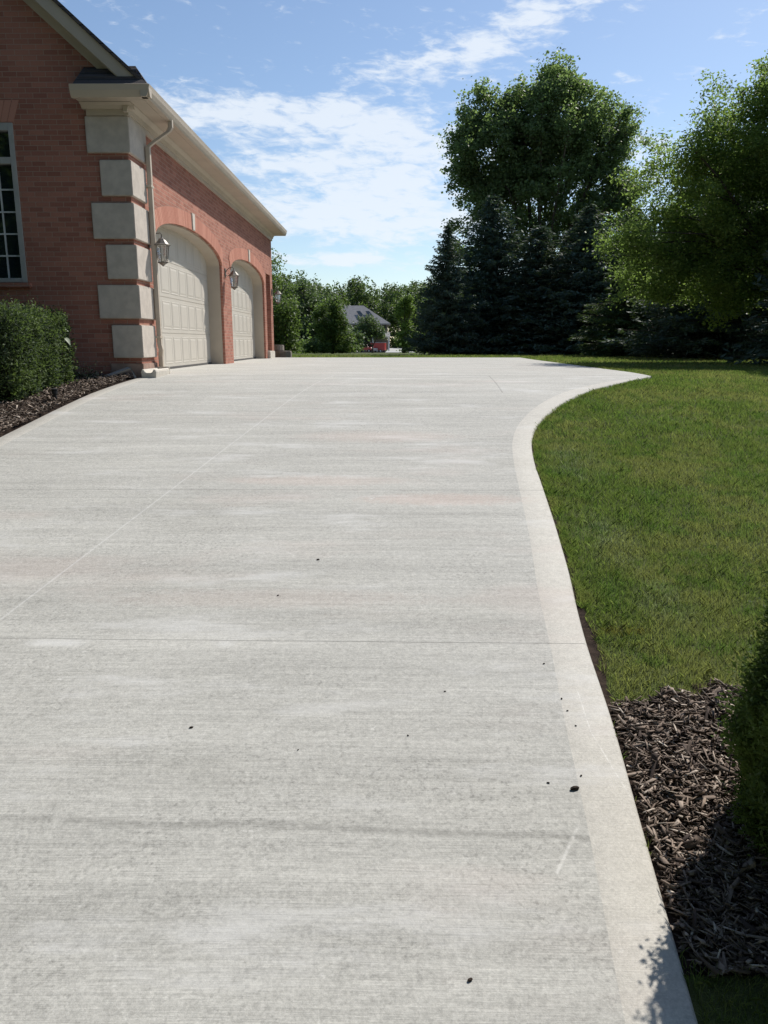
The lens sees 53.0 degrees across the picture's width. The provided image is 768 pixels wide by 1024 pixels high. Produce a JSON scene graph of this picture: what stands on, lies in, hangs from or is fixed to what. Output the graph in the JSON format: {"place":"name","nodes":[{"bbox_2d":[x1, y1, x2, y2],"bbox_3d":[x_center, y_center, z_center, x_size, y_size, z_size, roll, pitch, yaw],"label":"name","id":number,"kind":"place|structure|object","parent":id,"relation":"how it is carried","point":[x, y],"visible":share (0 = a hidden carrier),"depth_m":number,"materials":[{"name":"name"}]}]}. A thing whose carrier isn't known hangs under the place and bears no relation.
{"place":"outdoors","nodes":[
{"label":"outdoors","id":0,"kind":"place"},
{"bbox_2d":[274,345,283,350],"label":"stone slab","id":1,"kind":"structure","parent":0,"point":[278,347],"depth_m":21.78,"materials":[{"name":"grey stone"}]},
{"bbox_2d":[0,376,648,1023],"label":"driveway","id":2,"kind":"structure","parent":0,"point":[308,608],"depth_m":2.75,"materials":[{"name":"concrete"}]},
{"bbox_2d":[0,377,147,446],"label":"driveway band","id":3,"kind":"object","parent":2,"relation":"attached to","point":[20,431],"visible":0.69,"depth_m":7.50,"materials":[{"name":"concrete"}]},
{"bbox_2d":[164,357,647,375],"bbox_3d":[-0.140,-3.021,15.649,7.630,0.017,11.260,0,12,1],"label":"driveway apron","id":4,"kind":"object","parent":2,"relation":"attached to","point":[391,366],"visible":0.88,"depth_m":12.35,"materials":[{"name":"concrete"}]},
{"bbox_2d":[141,367,169,377],"bbox_3d":[-2.997,-1.832,10.131,0.198,0.140,0.660,0,12,1],"label":"splash block","id":5,"kind":"object","parent":4,"relation":"on","point":[156,372],"depth_m":9.92,"materials":[{"name":"concrete"}]},
{"bbox_2d":[570,786,578,789],"bbox_3d":[0.597,0.863,2.410,0.033,0.008,0.016,-4,13,-16],"label":"bark crumb","id":6,"kind":"object","parent":2,"relation":"on","point":[574,788],"visible":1,"depth_m":2.40,"materials":[{"name":"black wood"}]},
{"bbox_2d":[512,376,697,1023],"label":"driveway band","id":7,"kind":"object","parent":2,"relation":"on","point":[652,985],"visible":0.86,"depth_m":2.38,"materials":[{"name":"concrete"}]},
{"bbox_2d":[386,348,413,351],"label":"driveway","id":8,"kind":"structure","parent":0,"point":[393,349],"depth_m":203.87,"materials":[{"name":"concrete"}]},
{"bbox_2d":[58,0,767,344],"label":"sky","id":9,"kind":"structure","parent":0,"point":[328,112],"materials":[{"name":"blue"}]},
{"bbox_2d":[292,347,767,1023],"bbox_3d":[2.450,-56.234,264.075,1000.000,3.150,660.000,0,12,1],"label":"lawn","id":10,"kind":"structure","parent":0,"point":[698,1003],"depth_m":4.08,"materials":[{"name":"plant"}]},
{"bbox_2d":[0,372,133,436],"bbox_3d":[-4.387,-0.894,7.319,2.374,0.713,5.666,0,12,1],"label":"bark mulch","id":11,"kind":"object","parent":10,"relation":"on","point":[39,403],"visible":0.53,"depth_m":7.94,"materials":[{"name":"brown wood"}]},
{"bbox_2d":[0,294,78,401],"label":"yew hedge","id":12,"kind":"object","parent":11,"relation":"on","point":[30,347],"visible":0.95,"depth_m":8.17,"materials":[{"name":"green plant"}]},
{"bbox_2d":[51,388,57,401],"bbox_3d":[-3.388,-1.194,7.930,0.072,0.165,0.068,0,12,1],"label":"garden light","id":13,"kind":"object","parent":11,"relation":"in","point":[54,391],"visible":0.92,"depth_m":7.91,"materials":[{"name":"black metal"}]},
{"bbox_2d":[58,323,70,368],"bbox_3d":[-3.753,-1.860,9.009,0.188,0.850,0.226,-7,14,-29],"label":"pale leaf plant","id":14,"kind":"object","parent":11,"relation":"on","point":[67,339],"visible":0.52,"depth_m":8.95,"materials":[{"name":"plant"}]},
{"bbox_2d":[74,360,106,377],"bbox_3d":[-3.722,-1.724,9.482,0.642,0.296,0.538,0,12,1],"label":"shrublet","id":15,"kind":"object","parent":11,"relation":"on","point":[83,374],"visible":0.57,"depth_m":9.48,"materials":[{"name":"green plant"}]},
{"bbox_2d":[104,367,136,377],"bbox_3d":[-3.419,-1.709,9.643,0.588,0.200,0.181,-7,14,-30],"label":"drain pipe","id":16,"kind":"object","parent":11,"relation":"on","point":[125,369],"visible":0.63,"depth_m":9.71,"materials":[{"name":"grey plastic"}]},
{"bbox_2d":[0,0,286,378],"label":"brick house","id":17,"kind":"structure","parent":10,"relation":"on","point":[112,164],"depth_m":9.68,"materials":[{"name":"brick"}]},
{"bbox_2d":[148,233,169,265],"bbox_3d":[-2.961,-3.472,10.191,0.277,0.426,0.213,5,13,22],"label":"wall lantern","id":18,"kind":"object","parent":17,"relation":"attached to","point":[161,242],"depth_m":10.14,"materials":[{"name":"metal"}]},
{"bbox_2d":[156,226,211,368],"bbox_3d":[-3.380,-3.491,12.625,0.062,2.245,4.240,0,12,1],"label":"garage door","id":19,"kind":"structure","parent":17,"relation":"in","point":[183,289],"depth_m":12.88,"materials":[{"name":"paint"}]},
{"bbox_2d":[224,267,239,289],"bbox_3d":[-2.917,-4.499,14.838,0.277,0.426,0.213,5,13,22],"label":"wall lantern","id":20,"kind":"object","parent":17,"relation":"attached to","point":[233,273],"depth_m":14.78,"materials":[{"name":"metal"}]},
{"bbox_2d":[230,262,255,360],"bbox_3d":[-3.335,-4.564,17.483,0.062,2.245,4.190,0,12,1],"label":"garage door","id":21,"kind":"structure","parent":17,"relation":"in","point":[242,296],"depth_m":18.02,"materials":[{"name":"paint"}]},
{"bbox_2d":[271,288,281,303],"bbox_3d":[-2.864,-5.768,20.590,0.277,0.426,0.213,5,13,22],"label":"wall lantern","id":22,"kind":"object","parent":17,"relation":"attached to","point":[277,293],"depth_m":20.54,"materials":[{"name":"metal"}]},
{"bbox_2d":[275,351,291,356],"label":"stone slab","id":23,"kind":"structure","parent":10,"relation":"on","point":[283,353],"depth_m":21.70,"materials":[{"name":"grey stone"}]},
{"bbox_2d":[271,247,302,306],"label":"wispy tree","id":24,"kind":"object","parent":10,"relation":"on","point":[275,276],"visible":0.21,"depth_m":43.10,"materials":[{"name":"green plant"}]},
{"bbox_2d":[273,291,311,353],"bbox_3d":[-4.711,-7.578,31.152,3.688,2.649,2.784,0,12,1],"label":"round shrub","id":25,"kind":"object","parent":10,"relation":"on","point":[290,343],"visible":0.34,"depth_m":30.85,"materials":[{"name":"green plant"}]},
{"bbox_2d":[272,277,371,352],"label":"willow tree","id":26,"kind":"object","parent":10,"relation":"on","point":[305,296],"visible":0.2,"depth_m":76.98,"materials":[{"name":"green plant"}]},
{"bbox_2d":[298,294,364,353],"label":"hazel tree","id":27,"kind":"object","parent":10,"relation":"on","point":[333,330],"visible":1,"depth_m":53.06,"materials":[{"name":"green plant"}]},
{"bbox_2d":[316,306,389,352],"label":"house","id":28,"kind":"structure","parent":10,"relation":"on","point":[354,313],"depth_m":204.13,"materials":[{"name":"grey"}]},
{"bbox_2d":[291,323,426,353],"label":"undergrowth","id":29,"kind":"object","parent":10,"relation":"on","point":[352,336],"visible":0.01,"depth_m":66.00,"materials":[{"name":"green plant"}]},
{"bbox_2d":[352,314,388,352],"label":"ash tree","id":30,"kind":"object","parent":10,"relation":"on","point":[369,325],"visible":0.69,"depth_m":106.60,"materials":[{"name":"green plant"}]},
{"bbox_2d":[392,294,422,352],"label":"birch tree","id":31,"kind":"object","parent":10,"relation":"on","point":[405,308],"visible":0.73,"depth_m":96.59,"materials":[{"name":"green plant"}]},
{"bbox_2d":[402,224,498,354],"bbox_3d":[2.332,-7.675,26.992,3.467,4.588,3.182,-4,13,-16],"label":"spruce tree","id":32,"kind":"object","parent":10,"relation":"on","point":[440,337],"visible":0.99,"depth_m":26.62,"materials":[{"name":"green plant"}]},
{"bbox_2d":[272,270,672,352],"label":"wood","id":33,"kind":"object","parent":10,"relation":"on","point":[380,305],"visible":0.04,"depth_m":258.85,"materials":[{"name":"green plant"}]},
{"bbox_2d":[421,193,544,354],"bbox_3d":[3.893,-8.618,28.747,6.001,6.153,6.226,4,13,16],"label":"spruce tree","id":34,"kind":"object","parent":10,"relation":"on","point":[491,258],"visible":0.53,"depth_m":27.93,"materials":[{"name":"green plant"}]},
{"bbox_2d":[475,224,596,354],"bbox_3d":[5.576,-7.943,27.827,5.424,4.700,5.130,-1,12,-5],"label":"spruce tree","id":35,"kind":"object","parent":10,"relation":"on","point":[538,247],"visible":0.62,"depth_m":27.18,"materials":[{"name":"green plant"}]},
{"bbox_2d":[432,47,653,285],"bbox_3d":[6.989,-13.268,34.114,9.936,12.584,6.540,0,12,1],"label":"cottonwood tree","id":36,"kind":"object","parent":10,"relation":"on","point":[541,149],"visible":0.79,"depth_m":32.41,"materials":[{"name":"green plant"}]},
{"bbox_2d":[499,203,626,354],"bbox_3d":[7.044,-8.100,27.263,5.710,5.361,6.222,11,16,40],"label":"spruce tree","id":37,"kind":"object","parent":10,"relation":"on","point":[589,271],"visible":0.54,"depth_m":26.72,"materials":[{"name":"green plant"}]},
{"bbox_2d":[532,395,612,699],"bbox_3d":[1.384,-0.322,5.847,0.608,0.812,6.649,3,13,14],"label":"soil edge","id":38,"kind":"object","parent":10,"relation":"on","point":[593,650],"visible":0.53,"depth_m":3.35,"materials":[{"name":"brown soil"}]},
{"bbox_2d":[566,224,684,356],"bbox_3d":[7.738,-6.632,23.301,4.489,3.984,4.246,6,14,26],"label":"spruce tree","id":39,"kind":"object","parent":10,"relation":"on","point":[623,319],"visible":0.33,"depth_m":22.99,"materials":[{"name":"green plant"}]},
{"bbox_2d":[564,206,688,354],"bbox_3d":[8.730,-8.142,27.838,6.001,5.517,6.226,10,16,38],"label":"spruce tree","id":40,"kind":"object","parent":10,"relation":"on","point":[626,215],"visible":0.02,"depth_m":27.14,"materials":[{"name":"green plant"}]},
{"bbox_2d":[579,50,767,331],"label":"locust tree","id":41,"kind":"object","parent":10,"relation":"on","point":[745,171],"visible":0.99,"depth_m":15.69,"materials":[{"name":"green plant"}]},
{"bbox_2d":[599,186,767,359],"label":"spruce tree","id":42,"kind":"object","parent":10,"relation":"on","point":[692,336],"visible":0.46,"depth_m":19.70,"materials":[{"name":"green plant"}]},
{"bbox_2d":[605,677,767,977],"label":"bark mulch","id":43,"kind":"object","parent":10,"relation":"on","point":[723,831],"visible":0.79,"depth_m":2.27,"materials":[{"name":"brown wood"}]},
{"bbox_2d":[710,567,767,865],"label":"arborvitae bush","id":44,"kind":"object","parent":43,"relation":"on","point":[747,727],"visible":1,"depth_m":2.10,"materials":[{"name":"green plant"}]},
{"bbox_2d":[647,135,766,281],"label":"leafy tree","id":45,"kind":"object","parent":10,"relation":"on","point":[693,200],"visible":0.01,"depth_m":36.77,"materials":[{"name":"green plant"}]},
{"bbox_2d":[708,193,767,357],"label":"spruce tree","id":46,"kind":"object","parent":10,"relation":"on","point":[767,291],"depth_m":20.38,"materials":[{"name":"green plant"}]},
{"bbox_2d":[720,250,767,365],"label":"spruce tree","id":47,"kind":"object","parent":10,"relation":"on","point":[756,350],"visible":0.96,"depth_m":14.32,"materials":[{"name":"green plant"}]},
{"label":"far road","id":48,"kind":"structure","parent":0,"visible":0},
{"bbox_2d":[361,346,377,351],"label":"pickup truck","id":49,"kind":"object","parent":48,"relation":"on","point":[368,349],"visible":0.64,"depth_m":187.16,"materials":[{"name":"red paint"}]},
{"bbox_2d":[371,343,385,351],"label":"box trailer","id":50,"kind":"object","parent":48,"relation":"on","point":[381,347],"visible":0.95,"depth_m":187.22,"materials":[{"name":"red paint"}]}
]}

